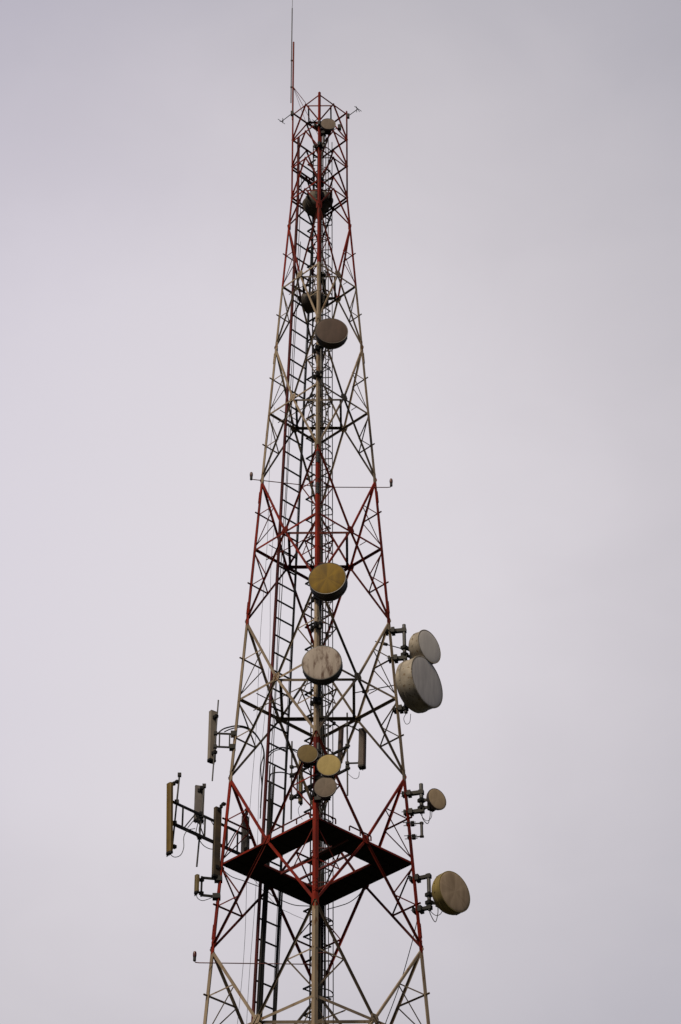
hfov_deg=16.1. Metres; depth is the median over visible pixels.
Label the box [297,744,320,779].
microwave dish
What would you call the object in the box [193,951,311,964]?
obstruction light
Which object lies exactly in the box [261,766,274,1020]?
feeder cable
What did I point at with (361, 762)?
panel antenna
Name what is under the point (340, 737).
panel antenna
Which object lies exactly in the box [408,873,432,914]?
pipe mount
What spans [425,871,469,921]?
microwave dish
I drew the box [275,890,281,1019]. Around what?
feeder cable
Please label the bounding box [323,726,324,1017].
feeder cable
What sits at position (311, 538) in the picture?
caged ladder
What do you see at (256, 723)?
hanging wire
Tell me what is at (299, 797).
panel antenna
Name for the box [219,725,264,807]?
hanging cable
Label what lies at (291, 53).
whip antenna
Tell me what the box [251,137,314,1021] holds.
cable ladder
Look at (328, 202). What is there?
microwave dish
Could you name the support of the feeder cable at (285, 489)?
attached to the cable ladder at (267, 762)
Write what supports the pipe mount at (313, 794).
attached to the lattice tower
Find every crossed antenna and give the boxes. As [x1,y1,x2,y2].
[278,111,293,123]
[347,106,360,118]
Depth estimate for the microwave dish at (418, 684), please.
70.11 m
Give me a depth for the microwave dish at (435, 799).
68.09 m
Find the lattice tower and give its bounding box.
[203,42,429,1023]
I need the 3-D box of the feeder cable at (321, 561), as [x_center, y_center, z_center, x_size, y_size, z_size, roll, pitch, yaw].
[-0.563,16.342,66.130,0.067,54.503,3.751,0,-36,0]
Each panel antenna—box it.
[166,780,178,856]
[193,785,204,824]
[194,874,203,895]
[207,710,218,764]
[211,802,225,878]
[241,808,248,852]
[289,760,302,805]
[330,721,343,762]
[345,723,366,770]
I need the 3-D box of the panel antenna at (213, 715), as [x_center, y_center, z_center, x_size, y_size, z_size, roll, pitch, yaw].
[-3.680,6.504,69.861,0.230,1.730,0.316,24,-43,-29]
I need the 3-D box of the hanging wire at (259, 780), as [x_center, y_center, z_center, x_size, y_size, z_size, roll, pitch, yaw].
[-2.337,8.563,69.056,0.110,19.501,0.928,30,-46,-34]
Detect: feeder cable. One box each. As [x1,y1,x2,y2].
[256,765,270,1013]
[257,781,270,1013]
[259,799,271,1009]
[260,822,270,1017]
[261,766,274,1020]
[261,767,273,1003]
[270,165,301,768]
[271,241,300,798]
[272,189,312,1019]
[274,889,280,1019]
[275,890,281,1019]
[276,890,282,1016]
[318,238,320,1019]
[318,928,319,1018]
[319,456,321,840]
[321,601,323,1018]
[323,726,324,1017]
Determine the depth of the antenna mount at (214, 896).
66.78 m
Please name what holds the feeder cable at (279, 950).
attached to the cable ladder at (267, 762)
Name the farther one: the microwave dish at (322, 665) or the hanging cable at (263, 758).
the hanging cable at (263, 758)
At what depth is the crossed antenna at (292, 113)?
85.05 m
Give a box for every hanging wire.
[237,407,274,1023]
[246,532,273,1023]
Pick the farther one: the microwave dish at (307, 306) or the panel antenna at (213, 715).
the microwave dish at (307, 306)
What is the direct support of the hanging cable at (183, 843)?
hanging from the panel antenna at (170, 846)
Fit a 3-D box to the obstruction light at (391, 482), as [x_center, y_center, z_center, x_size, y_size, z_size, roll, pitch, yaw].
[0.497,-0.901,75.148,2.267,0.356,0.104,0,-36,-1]
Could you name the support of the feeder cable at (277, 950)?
attached to the cable ladder at (267, 762)
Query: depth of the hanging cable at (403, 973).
66.47 m
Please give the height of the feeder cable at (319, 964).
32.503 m
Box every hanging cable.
[171,828,194,856]
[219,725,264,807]
[224,727,263,818]
[224,870,258,886]
[268,891,309,906]
[327,887,363,909]
[385,921,416,1022]
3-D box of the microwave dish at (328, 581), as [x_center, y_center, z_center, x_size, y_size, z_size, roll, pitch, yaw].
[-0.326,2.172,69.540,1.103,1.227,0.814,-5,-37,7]
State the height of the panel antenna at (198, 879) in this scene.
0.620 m
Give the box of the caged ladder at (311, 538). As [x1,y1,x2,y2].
[303,136,333,1019]
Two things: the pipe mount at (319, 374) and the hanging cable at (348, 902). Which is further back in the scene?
the pipe mount at (319, 374)
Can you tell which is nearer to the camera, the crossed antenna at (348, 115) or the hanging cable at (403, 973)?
the hanging cable at (403, 973)
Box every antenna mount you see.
[200,875,221,900]
[212,700,236,780]
[289,713,349,819]
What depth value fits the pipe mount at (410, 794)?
68.47 m
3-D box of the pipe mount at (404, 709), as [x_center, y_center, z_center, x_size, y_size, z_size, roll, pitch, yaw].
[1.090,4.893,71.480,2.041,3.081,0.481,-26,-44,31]
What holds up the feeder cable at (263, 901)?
attached to the cable ladder at (267, 762)
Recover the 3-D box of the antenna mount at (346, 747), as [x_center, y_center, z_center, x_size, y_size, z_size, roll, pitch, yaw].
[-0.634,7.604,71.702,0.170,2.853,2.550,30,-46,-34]
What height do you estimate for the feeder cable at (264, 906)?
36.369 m
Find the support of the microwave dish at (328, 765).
attached to the pipe mount at (313, 794)
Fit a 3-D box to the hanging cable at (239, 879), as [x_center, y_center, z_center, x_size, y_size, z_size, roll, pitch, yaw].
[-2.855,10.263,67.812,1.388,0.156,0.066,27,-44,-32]
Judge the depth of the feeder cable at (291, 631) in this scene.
73.52 m
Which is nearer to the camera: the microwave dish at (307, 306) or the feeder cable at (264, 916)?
the feeder cable at (264, 916)
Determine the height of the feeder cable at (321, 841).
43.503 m
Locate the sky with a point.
(514, 166)
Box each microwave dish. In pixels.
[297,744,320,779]
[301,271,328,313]
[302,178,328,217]
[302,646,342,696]
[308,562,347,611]
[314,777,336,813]
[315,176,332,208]
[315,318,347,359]
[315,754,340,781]
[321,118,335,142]
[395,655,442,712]
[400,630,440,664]
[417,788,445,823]
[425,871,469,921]
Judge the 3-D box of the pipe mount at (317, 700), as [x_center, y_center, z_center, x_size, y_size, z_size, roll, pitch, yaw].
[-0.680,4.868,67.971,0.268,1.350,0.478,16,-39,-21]
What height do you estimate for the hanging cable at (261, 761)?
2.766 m
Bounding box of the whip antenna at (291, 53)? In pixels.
[290,0,292,102]
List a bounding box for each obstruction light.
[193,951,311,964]
[250,472,314,486]
[320,478,392,487]
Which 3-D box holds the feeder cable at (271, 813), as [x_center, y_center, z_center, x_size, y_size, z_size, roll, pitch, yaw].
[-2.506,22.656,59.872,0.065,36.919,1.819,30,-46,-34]
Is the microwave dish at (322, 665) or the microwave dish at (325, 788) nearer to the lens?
the microwave dish at (325, 788)
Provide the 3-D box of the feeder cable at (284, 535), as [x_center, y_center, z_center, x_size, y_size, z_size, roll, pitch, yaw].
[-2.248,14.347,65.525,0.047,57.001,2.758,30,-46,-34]
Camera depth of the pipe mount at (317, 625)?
69.35 m
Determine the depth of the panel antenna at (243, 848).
68.60 m
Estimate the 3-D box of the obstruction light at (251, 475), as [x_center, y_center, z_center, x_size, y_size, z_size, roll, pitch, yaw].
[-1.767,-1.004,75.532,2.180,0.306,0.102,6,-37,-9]
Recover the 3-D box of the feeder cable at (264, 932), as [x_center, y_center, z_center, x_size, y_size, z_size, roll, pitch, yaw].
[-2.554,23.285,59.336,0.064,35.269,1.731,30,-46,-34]
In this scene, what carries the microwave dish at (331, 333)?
attached to the pipe mount at (319, 374)
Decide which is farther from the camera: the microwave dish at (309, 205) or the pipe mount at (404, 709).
the microwave dish at (309, 205)
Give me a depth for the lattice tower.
69.73 m
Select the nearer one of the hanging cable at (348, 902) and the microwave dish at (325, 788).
the microwave dish at (325, 788)
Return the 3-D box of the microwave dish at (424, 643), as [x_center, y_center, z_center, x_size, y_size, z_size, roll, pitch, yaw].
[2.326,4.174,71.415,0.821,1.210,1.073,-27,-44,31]
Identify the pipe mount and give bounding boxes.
[310,595,322,630]
[310,685,321,706]
[310,743,320,799]
[312,344,323,379]
[313,120,324,150]
[355,624,408,713]
[400,783,424,816]
[403,821,423,839]
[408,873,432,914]
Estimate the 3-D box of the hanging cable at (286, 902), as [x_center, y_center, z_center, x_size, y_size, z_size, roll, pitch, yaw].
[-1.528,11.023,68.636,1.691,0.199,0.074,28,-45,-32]
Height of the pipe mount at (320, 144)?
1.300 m
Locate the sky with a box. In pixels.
[0,0,680,1023]
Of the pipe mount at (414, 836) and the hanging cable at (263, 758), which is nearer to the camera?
the pipe mount at (414, 836)
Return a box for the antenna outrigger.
[173,772,250,866]
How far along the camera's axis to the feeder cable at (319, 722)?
69.79 m
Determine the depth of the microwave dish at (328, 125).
82.64 m
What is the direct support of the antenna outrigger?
attached to the lattice tower
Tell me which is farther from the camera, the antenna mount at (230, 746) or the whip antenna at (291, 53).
the whip antenna at (291, 53)
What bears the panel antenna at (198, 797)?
attached to the antenna outrigger
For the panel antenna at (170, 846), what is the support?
attached to the antenna outrigger

